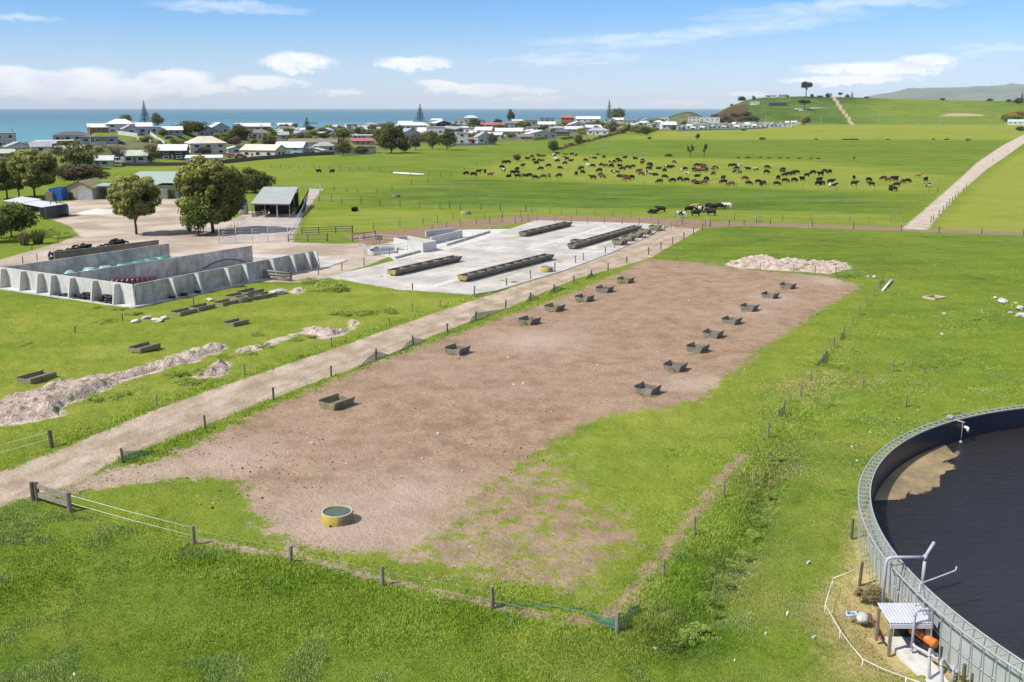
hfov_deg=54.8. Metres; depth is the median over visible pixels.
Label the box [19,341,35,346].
weed clump
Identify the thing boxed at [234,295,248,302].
round trough
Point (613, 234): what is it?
feed trough
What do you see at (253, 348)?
rubble heap
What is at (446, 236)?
channel wall
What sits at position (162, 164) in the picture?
paling fence
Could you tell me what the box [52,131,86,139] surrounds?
house
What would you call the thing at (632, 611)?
shade netting
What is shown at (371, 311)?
weed clump
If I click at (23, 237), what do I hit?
flax bush
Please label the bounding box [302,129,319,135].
tree
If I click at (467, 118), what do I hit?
house
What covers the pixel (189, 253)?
bunker apron
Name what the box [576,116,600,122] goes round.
house
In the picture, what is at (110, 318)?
weed clump
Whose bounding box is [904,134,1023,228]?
gravel road
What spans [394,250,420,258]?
kerb
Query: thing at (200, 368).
weed clump
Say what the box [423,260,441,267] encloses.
feed trough
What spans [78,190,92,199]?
door
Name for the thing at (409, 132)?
house
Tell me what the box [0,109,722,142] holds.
sea
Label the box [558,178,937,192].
fence
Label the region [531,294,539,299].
shade netting
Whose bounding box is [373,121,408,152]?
tree
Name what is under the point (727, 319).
concrete trough
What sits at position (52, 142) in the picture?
house
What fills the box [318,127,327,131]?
garden bush
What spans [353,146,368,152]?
shrub
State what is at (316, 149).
house
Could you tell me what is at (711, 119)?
house
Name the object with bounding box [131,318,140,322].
broken slab
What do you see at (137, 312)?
weed clump
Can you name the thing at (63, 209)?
black tank cover
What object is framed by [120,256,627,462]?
fence
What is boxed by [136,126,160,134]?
house
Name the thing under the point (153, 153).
tree
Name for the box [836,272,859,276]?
weed clump
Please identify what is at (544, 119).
house
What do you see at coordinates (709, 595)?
weed clump
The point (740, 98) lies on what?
tree
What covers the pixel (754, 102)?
house
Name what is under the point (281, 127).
house
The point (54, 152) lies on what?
garden bush
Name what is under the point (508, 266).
feed trough
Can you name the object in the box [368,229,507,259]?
feed pad apron
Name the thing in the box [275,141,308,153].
house
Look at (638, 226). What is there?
feed trough
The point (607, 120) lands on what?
house
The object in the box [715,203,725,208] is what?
cow
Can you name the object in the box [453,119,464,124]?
house
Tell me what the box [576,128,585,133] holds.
garden bush
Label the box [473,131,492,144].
house
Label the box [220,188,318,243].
milking yard
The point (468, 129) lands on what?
house
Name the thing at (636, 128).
tree
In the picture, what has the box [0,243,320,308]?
silage bunker
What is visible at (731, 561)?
weed clump
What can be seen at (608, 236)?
feed trough
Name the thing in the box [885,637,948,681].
pump slab
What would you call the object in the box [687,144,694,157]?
pruned tree
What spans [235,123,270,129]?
house
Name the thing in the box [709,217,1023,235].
fence
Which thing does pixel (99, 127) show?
house
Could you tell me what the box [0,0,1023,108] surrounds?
sky
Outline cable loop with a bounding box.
[891,560,906,577]
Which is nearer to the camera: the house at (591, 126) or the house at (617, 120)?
the house at (591, 126)
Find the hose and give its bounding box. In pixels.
[203,259,245,268]
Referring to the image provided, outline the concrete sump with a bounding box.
[394,236,436,252]
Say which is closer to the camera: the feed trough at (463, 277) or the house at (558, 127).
the feed trough at (463, 277)
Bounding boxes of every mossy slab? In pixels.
[496,265,537,278]
[596,242,613,247]
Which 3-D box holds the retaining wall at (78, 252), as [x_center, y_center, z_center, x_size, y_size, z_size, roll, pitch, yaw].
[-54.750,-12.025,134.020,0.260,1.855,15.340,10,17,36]
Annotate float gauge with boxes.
[946,414,964,442]
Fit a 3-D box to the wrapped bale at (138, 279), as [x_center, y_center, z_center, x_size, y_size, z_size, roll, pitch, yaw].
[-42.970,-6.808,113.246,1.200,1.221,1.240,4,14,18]
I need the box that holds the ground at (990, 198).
[0,112,1023,681]
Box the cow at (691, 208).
[684,206,694,211]
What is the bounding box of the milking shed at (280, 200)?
[251,187,298,217]
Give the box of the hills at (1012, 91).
[868,83,1023,100]
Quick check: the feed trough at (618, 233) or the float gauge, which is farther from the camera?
the feed trough at (618, 233)
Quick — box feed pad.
[326,220,667,294]
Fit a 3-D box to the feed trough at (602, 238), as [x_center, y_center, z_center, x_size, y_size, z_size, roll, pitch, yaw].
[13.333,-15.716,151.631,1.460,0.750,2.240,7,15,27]
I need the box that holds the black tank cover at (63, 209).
[39,200,68,216]
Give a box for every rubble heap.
[0,343,225,423]
[195,359,230,376]
[235,336,289,352]
[292,288,301,293]
[306,320,356,335]
[727,254,847,272]
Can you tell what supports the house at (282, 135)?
on the ground at (990, 198)
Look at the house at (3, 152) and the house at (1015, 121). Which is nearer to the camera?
the house at (3, 152)
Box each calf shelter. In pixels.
[4,196,44,210]
[23,200,66,219]
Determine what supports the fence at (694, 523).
on the ground at (990, 198)
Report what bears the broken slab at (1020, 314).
on the ground at (990, 198)
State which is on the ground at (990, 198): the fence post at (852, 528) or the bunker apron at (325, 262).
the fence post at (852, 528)
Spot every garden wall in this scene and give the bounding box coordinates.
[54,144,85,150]
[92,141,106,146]
[118,131,137,136]
[150,132,164,143]
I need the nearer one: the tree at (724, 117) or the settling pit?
the settling pit
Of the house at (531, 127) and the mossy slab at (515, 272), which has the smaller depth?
the mossy slab at (515, 272)
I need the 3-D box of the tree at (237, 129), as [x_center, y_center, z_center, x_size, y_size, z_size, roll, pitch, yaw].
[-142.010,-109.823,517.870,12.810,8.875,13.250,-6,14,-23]
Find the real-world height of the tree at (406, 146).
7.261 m
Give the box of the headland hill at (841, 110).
[717,96,1023,123]
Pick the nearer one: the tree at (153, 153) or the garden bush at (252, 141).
the tree at (153, 153)
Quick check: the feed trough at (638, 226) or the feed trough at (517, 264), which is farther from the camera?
the feed trough at (638, 226)
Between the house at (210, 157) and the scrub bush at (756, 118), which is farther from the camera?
the scrub bush at (756, 118)
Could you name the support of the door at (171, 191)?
in the implement shed at (164, 182)
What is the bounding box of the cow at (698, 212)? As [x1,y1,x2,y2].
[691,209,702,215]
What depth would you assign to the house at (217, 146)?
418.52 m
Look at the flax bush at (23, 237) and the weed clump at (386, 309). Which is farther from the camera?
the flax bush at (23, 237)
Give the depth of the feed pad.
133.34 m
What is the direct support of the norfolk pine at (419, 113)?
on the ground at (990, 198)
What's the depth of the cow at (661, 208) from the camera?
194.62 m
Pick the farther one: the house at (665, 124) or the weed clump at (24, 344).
the house at (665, 124)
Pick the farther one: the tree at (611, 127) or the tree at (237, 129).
the tree at (611, 127)
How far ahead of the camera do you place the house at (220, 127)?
544.13 m
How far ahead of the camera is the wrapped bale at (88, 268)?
117.83 m
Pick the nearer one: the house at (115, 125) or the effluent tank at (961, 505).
the effluent tank at (961, 505)
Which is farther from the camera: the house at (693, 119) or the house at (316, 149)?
the house at (693, 119)
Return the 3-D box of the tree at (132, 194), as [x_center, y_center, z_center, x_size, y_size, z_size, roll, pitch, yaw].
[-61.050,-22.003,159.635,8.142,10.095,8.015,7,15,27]
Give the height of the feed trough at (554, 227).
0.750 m
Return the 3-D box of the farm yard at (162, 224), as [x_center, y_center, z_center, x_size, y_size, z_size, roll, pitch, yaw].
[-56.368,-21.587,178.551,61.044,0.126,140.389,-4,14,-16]
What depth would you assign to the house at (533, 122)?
932.43 m
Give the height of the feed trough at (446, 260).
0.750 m
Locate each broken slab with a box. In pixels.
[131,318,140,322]
[150,318,162,321]
[268,289,287,294]
[998,298,1007,302]
[1015,312,1023,316]
[1016,305,1023,310]
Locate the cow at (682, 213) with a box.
[676,211,687,216]
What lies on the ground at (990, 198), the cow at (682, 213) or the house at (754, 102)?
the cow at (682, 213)
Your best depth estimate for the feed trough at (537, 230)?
160.45 m
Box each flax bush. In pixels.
[13,229,31,244]
[28,228,46,243]
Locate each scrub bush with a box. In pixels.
[740,111,752,116]
[752,116,759,121]
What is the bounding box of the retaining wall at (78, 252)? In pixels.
[53,240,158,259]
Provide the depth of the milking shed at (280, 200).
191.85 m
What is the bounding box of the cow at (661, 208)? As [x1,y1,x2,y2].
[654,206,665,211]
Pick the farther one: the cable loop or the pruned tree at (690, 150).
the pruned tree at (690, 150)
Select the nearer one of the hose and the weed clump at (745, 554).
the weed clump at (745, 554)
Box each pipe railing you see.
[218,214,242,242]
[219,228,287,243]
[290,195,307,237]
[439,227,489,247]
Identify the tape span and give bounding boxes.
[70,495,191,535]
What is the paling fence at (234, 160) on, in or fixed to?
on the ground at (990, 198)
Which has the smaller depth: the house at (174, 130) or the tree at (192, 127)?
the house at (174, 130)
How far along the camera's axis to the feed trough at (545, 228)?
162.92 m
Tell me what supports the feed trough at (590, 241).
on the feed pad
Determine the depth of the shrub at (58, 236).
156.41 m
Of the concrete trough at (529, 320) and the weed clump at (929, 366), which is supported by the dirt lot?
the concrete trough at (529, 320)
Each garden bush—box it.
[51,149,61,154]
[57,141,68,145]
[67,140,79,144]
[168,138,176,143]
[197,146,210,152]
[218,133,229,136]
[227,137,241,144]
[239,134,248,139]
[249,138,257,143]
[286,133,294,139]
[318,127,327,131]
[507,133,516,136]
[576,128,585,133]
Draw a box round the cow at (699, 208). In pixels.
[694,206,704,212]
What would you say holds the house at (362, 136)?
on the ground at (990, 198)
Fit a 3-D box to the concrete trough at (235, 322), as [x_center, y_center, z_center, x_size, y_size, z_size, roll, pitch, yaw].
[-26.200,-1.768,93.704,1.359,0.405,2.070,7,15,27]
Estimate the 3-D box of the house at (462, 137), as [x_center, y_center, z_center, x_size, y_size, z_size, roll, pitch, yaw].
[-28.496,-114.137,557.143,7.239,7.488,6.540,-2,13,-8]
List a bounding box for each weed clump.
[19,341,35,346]
[85,392,117,402]
[92,317,117,323]
[115,389,134,396]
[125,311,142,314]
[164,370,189,377]
[171,375,203,386]
[191,365,213,372]
[215,353,233,358]
[243,349,256,354]
[258,342,273,347]
[299,277,317,284]
[304,279,346,291]
[326,308,366,315]
[334,285,348,291]
[355,309,379,314]
[382,307,396,312]
[671,637,685,645]
[677,628,699,645]
[679,621,717,641]
[697,591,716,606]
[705,605,720,616]
[715,574,730,583]
[725,558,739,567]
[737,548,752,557]
[746,528,760,539]
[748,514,764,521]
[765,491,777,497]
[771,455,787,459]
[821,402,835,406]
[834,487,847,494]
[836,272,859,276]
[917,362,937,369]
[942,410,965,417]
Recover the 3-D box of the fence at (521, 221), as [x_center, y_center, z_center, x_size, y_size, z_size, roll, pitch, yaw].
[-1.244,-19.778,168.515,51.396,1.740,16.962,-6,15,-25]
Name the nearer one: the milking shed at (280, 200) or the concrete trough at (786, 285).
the concrete trough at (786, 285)
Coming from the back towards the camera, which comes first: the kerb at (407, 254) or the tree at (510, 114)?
the tree at (510, 114)
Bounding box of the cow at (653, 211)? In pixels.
[648,209,659,213]
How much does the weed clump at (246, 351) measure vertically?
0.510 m
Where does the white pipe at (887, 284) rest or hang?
on the ground at (990, 198)
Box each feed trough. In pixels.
[387,267,407,275]
[400,264,419,272]
[411,262,430,270]
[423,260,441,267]
[433,257,451,265]
[444,255,461,262]
[457,273,476,281]
[467,270,486,278]
[477,268,495,276]
[487,265,504,273]
[496,263,513,271]
[505,261,521,269]
[513,259,530,266]
[518,230,534,236]
[522,257,538,264]
[529,228,541,234]
[530,255,546,262]
[535,226,549,232]
[538,253,553,260]
[543,225,557,230]
[551,223,564,228]
[559,221,571,226]
[567,242,581,248]
[574,240,587,246]
[580,239,593,245]
[586,237,599,243]
[593,235,605,241]
[598,234,610,239]
[603,232,616,238]
[609,231,621,236]
[612,238,628,244]
[620,228,631,233]
[620,234,636,239]
[629,231,644,237]
[630,225,641,230]
[638,228,652,234]
[649,224,662,230]
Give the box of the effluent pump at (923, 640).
[909,629,938,653]
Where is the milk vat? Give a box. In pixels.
[238,202,247,213]
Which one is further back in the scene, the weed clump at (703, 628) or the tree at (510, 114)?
the tree at (510, 114)
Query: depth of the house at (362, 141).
530.02 m
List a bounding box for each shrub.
[41,228,58,232]
[45,231,80,238]
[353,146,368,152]
[513,154,521,160]
[533,136,546,138]
[558,136,574,138]
[853,585,869,599]
[863,583,887,602]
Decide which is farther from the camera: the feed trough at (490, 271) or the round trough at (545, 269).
the round trough at (545, 269)
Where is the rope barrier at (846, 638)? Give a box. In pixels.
[824,567,918,681]
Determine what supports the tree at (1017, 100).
on the headland hill at (841, 110)
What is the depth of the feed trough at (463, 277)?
116.43 m
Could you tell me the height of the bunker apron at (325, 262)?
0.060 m
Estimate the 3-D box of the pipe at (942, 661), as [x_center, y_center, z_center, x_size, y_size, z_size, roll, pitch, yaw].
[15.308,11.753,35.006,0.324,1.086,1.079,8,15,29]
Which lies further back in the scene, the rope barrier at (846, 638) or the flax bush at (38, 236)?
the flax bush at (38, 236)
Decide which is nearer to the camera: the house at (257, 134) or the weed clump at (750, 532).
the weed clump at (750, 532)
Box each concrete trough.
[17,370,56,383]
[128,341,160,352]
[171,307,197,315]
[189,303,215,310]
[214,298,237,305]
[223,318,248,326]
[225,291,250,299]
[237,287,263,293]
[247,293,265,300]
[254,291,275,297]
[318,393,354,410]
[444,343,470,355]
[518,315,540,324]
[544,302,565,311]
[574,293,594,301]
[595,285,613,292]
[617,276,634,283]
[633,381,661,395]
[663,359,687,371]
[686,342,709,353]
[702,328,723,338]
[721,315,742,324]
[740,303,759,311]
[761,291,779,298]
[779,282,796,288]
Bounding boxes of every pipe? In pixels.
[393,172,424,175]
[881,541,935,610]
[882,279,892,290]
[910,607,931,650]
[910,642,958,673]
[918,566,956,593]
[927,648,937,679]
[939,657,949,681]
[951,664,955,681]
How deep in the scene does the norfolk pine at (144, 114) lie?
1427.51 m
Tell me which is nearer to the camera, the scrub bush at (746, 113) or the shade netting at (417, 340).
the shade netting at (417, 340)
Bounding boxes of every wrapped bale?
[82,267,96,270]
[120,277,126,282]
[125,277,131,283]
[130,276,136,285]
[133,276,140,283]
[140,276,145,282]
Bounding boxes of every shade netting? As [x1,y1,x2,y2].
[123,450,155,461]
[358,352,375,366]
[377,352,388,358]
[399,338,412,351]
[413,337,426,344]
[477,309,503,319]
[494,602,582,609]
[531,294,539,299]
[555,286,566,291]
[582,609,614,629]
[620,602,640,627]
[777,406,783,416]
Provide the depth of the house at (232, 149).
434.16 m
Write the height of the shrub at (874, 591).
0.873 m
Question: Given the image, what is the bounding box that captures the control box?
[377,235,381,244]
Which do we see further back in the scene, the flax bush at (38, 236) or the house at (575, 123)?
the house at (575, 123)
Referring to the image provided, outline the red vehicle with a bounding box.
[234,154,245,157]
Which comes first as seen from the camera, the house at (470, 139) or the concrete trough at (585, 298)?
the concrete trough at (585, 298)
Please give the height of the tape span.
0.499 m
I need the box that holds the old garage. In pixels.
[63,178,106,199]
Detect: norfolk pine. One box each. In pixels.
[140,101,149,121]
[303,117,310,129]
[415,104,424,120]
[606,99,611,118]
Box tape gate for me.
[39,449,120,485]
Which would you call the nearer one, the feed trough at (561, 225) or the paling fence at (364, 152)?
the feed trough at (561, 225)
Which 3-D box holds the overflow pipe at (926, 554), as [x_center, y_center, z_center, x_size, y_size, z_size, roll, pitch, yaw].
[16.087,9.582,40.008,2.107,2.977,0.354,-1,13,-6]
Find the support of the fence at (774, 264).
on the ground at (990, 198)
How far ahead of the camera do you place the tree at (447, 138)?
481.37 m
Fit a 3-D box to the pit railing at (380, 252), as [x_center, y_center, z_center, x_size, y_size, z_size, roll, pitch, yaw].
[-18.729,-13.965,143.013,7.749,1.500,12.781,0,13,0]
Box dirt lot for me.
[45,259,857,626]
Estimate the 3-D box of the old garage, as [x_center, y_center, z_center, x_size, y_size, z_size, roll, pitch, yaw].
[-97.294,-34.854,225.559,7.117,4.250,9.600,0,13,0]
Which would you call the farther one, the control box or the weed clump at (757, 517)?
the control box
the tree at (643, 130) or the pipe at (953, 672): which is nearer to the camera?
the pipe at (953, 672)
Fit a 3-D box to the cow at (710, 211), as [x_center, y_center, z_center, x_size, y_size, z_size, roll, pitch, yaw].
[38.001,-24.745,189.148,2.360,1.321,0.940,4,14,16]
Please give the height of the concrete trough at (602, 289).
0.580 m
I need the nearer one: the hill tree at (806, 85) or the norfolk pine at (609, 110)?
the norfolk pine at (609, 110)
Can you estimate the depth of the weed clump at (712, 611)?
40.02 m
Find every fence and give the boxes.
[0,429,53,452]
[29,481,71,512]
[74,287,245,332]
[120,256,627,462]
[122,160,225,165]
[155,299,440,406]
[191,525,619,632]
[225,151,333,162]
[270,164,428,175]
[288,233,327,241]
[301,225,352,233]
[318,195,531,211]
[333,150,375,154]
[334,151,537,191]
[352,231,375,240]
[373,207,891,229]
[375,214,658,242]
[453,142,495,145]
[473,218,682,296]
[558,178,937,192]
[648,219,705,254]
[661,250,880,287]
[662,275,882,577]
[677,127,767,130]
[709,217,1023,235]
[893,145,1000,218]
[930,160,992,222]
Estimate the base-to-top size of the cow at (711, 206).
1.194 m
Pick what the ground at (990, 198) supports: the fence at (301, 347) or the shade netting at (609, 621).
the fence at (301, 347)
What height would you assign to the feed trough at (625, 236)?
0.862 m
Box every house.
[0,132,16,147]
[0,149,14,156]
[2,141,29,150]
[28,142,51,152]
[31,141,59,148]
[35,140,74,143]
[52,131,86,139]
[79,136,118,144]
[84,155,115,166]
[86,123,108,133]
[105,119,135,132]
[120,124,139,134]
[120,150,148,162]
[134,122,152,126]
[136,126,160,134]
[158,144,189,160]
[160,126,182,135]
[184,136,226,154]
[185,155,222,161]
[194,126,216,135]
[209,122,230,133]
[226,146,241,152]
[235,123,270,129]
[239,144,287,157]
[248,129,270,138]
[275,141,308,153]
[276,123,292,125]
[276,126,294,129]
[277,131,288,139]
[287,138,338,147]
[293,132,311,135]
[307,147,325,151]
[312,142,334,151]
[345,124,357,128]
[350,134,373,137]
[351,138,374,144]
[356,146,375,149]
[395,122,429,129]
[401,128,420,138]
[417,127,426,131]
[426,127,444,134]
[432,120,450,126]
[444,126,461,130]
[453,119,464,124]
[455,132,467,142]
[463,128,474,131]
[464,115,477,123]
[468,137,473,142]
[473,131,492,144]
[474,127,493,132]
[478,123,505,127]
[487,132,503,138]
[495,128,522,135]
[504,123,514,127]
[511,119,522,121]
[519,134,533,139]
[523,120,536,125]
[524,130,557,138]
[526,126,536,129]
[538,121,555,126]
[540,118,554,120]
[549,126,563,129]
[554,129,569,135]
[561,115,573,124]
[564,126,582,133]
[566,121,586,125]
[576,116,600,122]
[584,125,602,127]
[587,128,609,134]
[604,119,614,124]
[612,118,623,122]
[627,120,640,122]
[637,121,649,125]
[659,121,676,128]
[688,116,699,122]
[700,117,719,122]
[750,101,759,104]
[769,103,786,105]
[1007,119,1023,124]
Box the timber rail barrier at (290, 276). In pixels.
[262,269,291,280]
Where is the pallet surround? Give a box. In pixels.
[922,294,946,299]
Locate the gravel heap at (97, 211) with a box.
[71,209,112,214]
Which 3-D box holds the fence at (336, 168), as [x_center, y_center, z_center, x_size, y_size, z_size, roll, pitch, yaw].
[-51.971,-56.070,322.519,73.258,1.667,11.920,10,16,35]
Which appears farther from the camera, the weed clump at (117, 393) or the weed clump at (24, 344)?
the weed clump at (24, 344)
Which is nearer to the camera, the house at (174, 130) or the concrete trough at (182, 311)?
the concrete trough at (182, 311)
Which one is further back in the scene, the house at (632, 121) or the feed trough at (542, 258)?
the house at (632, 121)
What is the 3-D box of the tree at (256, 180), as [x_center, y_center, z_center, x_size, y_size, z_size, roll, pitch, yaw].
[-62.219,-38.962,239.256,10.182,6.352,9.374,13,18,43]
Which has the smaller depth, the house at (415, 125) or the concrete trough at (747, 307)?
the concrete trough at (747, 307)
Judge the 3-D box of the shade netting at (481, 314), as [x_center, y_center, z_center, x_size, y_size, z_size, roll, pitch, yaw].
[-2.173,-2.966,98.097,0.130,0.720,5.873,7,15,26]
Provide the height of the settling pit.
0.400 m
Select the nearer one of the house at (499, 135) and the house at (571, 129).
the house at (499, 135)
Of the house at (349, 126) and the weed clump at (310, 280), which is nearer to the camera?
the weed clump at (310, 280)
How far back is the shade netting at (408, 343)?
84.67 m
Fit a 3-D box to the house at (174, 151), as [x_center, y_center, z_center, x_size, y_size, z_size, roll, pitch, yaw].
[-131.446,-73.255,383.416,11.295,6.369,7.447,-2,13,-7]
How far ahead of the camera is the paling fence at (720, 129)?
927.96 m
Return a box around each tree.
[0,157,23,198]
[0,200,41,236]
[0,213,12,238]
[4,148,59,197]
[56,142,97,165]
[92,146,104,153]
[105,173,161,233]
[106,144,128,163]
[120,114,132,120]
[142,144,161,162]
[150,112,163,124]
[158,127,167,135]
[170,120,208,134]
[172,154,248,232]
[177,196,214,234]
[229,123,253,137]
[241,167,276,192]
[260,138,276,143]
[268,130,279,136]
[282,127,297,132]
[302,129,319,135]
[319,132,330,137]
[333,139,353,154]
[335,127,352,138]
[352,126,366,133]
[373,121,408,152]
[398,139,412,152]
[409,135,420,149]
[425,131,437,148]
[434,128,458,148]
[466,117,481,124]
[488,133,496,142]
[506,109,514,120]
[546,139,558,151]
[573,135,582,143]
[606,124,616,131]
[610,108,625,118]
[621,122,631,132]
[630,124,646,133]
[639,126,655,134]
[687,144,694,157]
[718,115,730,120]
[738,96,745,100]
[798,100,810,109]
[800,116,811,124]
[801,81,812,97]
[1000,114,1012,120]
[1008,109,1023,118]
[1012,98,1023,103]
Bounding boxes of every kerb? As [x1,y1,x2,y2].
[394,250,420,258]
[446,231,488,245]
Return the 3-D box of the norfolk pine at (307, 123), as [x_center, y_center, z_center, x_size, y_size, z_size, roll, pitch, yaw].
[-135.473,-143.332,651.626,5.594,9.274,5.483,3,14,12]
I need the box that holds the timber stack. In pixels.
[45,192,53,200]
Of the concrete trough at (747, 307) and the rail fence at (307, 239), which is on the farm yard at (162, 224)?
the rail fence at (307, 239)
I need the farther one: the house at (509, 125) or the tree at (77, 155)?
the house at (509, 125)
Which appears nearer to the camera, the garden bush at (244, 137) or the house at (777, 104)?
the garden bush at (244, 137)
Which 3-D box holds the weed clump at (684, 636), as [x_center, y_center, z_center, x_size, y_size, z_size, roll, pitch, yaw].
[6.825,11.437,38.136,0.760,0.426,1.062,-13,18,-43]
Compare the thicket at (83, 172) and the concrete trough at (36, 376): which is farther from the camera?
the thicket at (83, 172)
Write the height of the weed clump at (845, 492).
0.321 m
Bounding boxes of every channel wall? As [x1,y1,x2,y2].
[425,228,453,236]
[430,230,461,242]
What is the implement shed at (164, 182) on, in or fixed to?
on the farm yard at (162, 224)
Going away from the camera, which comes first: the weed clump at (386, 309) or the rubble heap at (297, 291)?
the weed clump at (386, 309)
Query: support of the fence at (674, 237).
on the ground at (990, 198)
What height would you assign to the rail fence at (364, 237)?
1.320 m
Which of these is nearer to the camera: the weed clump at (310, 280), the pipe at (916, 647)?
the pipe at (916, 647)
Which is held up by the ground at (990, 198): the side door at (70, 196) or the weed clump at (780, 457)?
the weed clump at (780, 457)
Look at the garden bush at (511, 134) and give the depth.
661.51 m
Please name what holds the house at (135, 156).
on the ground at (990, 198)
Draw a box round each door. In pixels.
[68,192,72,199]
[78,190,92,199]
[170,190,173,198]
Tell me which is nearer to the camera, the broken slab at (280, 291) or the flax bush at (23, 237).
the broken slab at (280, 291)
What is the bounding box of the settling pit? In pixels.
[367,246,396,255]
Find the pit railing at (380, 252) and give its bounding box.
[359,234,407,254]
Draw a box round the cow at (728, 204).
[722,202,731,206]
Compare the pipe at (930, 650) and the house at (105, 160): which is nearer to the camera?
the pipe at (930, 650)
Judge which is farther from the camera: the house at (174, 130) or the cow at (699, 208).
the house at (174, 130)
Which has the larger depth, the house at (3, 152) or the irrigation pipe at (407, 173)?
the house at (3, 152)
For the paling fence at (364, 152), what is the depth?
438.07 m
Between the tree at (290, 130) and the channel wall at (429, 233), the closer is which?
the channel wall at (429, 233)
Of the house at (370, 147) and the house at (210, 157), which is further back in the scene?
the house at (370, 147)
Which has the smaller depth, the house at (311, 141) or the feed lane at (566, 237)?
the feed lane at (566, 237)
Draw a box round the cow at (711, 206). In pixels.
[708,204,717,209]
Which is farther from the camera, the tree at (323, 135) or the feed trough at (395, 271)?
the tree at (323, 135)
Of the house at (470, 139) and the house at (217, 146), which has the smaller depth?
the house at (217, 146)
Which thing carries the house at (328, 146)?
on the ground at (990, 198)
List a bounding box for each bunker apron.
[171,252,254,256]
[253,254,346,268]
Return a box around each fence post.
[850,518,853,539]
[858,562,863,586]
[961,663,966,681]
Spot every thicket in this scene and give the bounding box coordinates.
[55,164,72,177]
[57,164,110,180]
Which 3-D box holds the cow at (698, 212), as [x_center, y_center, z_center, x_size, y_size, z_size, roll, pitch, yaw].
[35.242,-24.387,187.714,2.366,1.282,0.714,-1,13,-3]
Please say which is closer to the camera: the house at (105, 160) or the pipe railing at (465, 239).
the pipe railing at (465, 239)
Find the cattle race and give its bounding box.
[343,216,1022,242]
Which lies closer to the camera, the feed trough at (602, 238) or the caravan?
the feed trough at (602, 238)
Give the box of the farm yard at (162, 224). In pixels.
[0,189,398,281]
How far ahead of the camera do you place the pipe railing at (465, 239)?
154.60 m
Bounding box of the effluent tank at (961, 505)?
[857,405,1023,681]
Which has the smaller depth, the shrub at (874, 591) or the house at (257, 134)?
the shrub at (874, 591)
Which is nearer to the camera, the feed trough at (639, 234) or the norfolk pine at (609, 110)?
the feed trough at (639, 234)
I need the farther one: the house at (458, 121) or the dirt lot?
the house at (458, 121)
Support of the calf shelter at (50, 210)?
on the farm yard at (162, 224)
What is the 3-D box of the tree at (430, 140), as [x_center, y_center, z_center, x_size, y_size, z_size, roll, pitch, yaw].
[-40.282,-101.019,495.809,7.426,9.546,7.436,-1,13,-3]
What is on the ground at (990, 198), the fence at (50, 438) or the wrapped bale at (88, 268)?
the fence at (50, 438)
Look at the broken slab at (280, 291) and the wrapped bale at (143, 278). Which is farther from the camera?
the wrapped bale at (143, 278)
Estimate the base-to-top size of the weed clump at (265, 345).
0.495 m
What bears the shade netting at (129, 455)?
attached to the fence at (204, 419)
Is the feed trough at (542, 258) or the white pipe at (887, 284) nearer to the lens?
the white pipe at (887, 284)
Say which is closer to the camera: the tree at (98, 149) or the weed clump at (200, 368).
the weed clump at (200, 368)
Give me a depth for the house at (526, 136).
626.85 m
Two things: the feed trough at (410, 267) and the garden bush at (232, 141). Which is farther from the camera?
the garden bush at (232, 141)
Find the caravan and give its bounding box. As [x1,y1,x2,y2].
[115,157,124,163]
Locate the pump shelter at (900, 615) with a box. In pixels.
[874,603,933,655]
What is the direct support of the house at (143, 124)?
on the ground at (990, 198)
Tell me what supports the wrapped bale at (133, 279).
on the bunker floor
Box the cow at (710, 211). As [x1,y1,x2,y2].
[704,208,715,215]
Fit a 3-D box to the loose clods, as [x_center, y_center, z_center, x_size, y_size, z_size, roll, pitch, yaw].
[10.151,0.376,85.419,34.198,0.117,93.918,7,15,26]
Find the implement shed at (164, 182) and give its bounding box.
[95,171,183,198]
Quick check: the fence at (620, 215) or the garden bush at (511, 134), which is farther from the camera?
the garden bush at (511, 134)
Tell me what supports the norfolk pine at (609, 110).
on the ground at (990, 198)
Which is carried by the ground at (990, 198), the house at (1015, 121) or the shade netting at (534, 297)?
the house at (1015, 121)
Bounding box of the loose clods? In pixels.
[41,278,834,622]
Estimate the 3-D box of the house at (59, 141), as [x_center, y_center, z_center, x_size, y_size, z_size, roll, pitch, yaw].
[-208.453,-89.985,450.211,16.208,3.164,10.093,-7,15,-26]
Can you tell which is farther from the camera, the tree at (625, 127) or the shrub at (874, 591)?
the tree at (625, 127)
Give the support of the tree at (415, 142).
on the ground at (990, 198)
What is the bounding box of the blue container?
[48,187,66,199]
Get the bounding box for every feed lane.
[428,278,457,286]
[526,226,606,248]
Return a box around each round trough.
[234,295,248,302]
[321,505,352,526]
[540,266,552,271]
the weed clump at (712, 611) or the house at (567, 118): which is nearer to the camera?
the weed clump at (712, 611)
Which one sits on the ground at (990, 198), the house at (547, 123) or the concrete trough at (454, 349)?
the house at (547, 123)
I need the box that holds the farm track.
[0,220,708,506]
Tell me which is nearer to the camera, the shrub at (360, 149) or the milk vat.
the milk vat
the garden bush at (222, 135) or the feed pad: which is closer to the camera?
the feed pad
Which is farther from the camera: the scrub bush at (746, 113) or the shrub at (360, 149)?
the scrub bush at (746, 113)

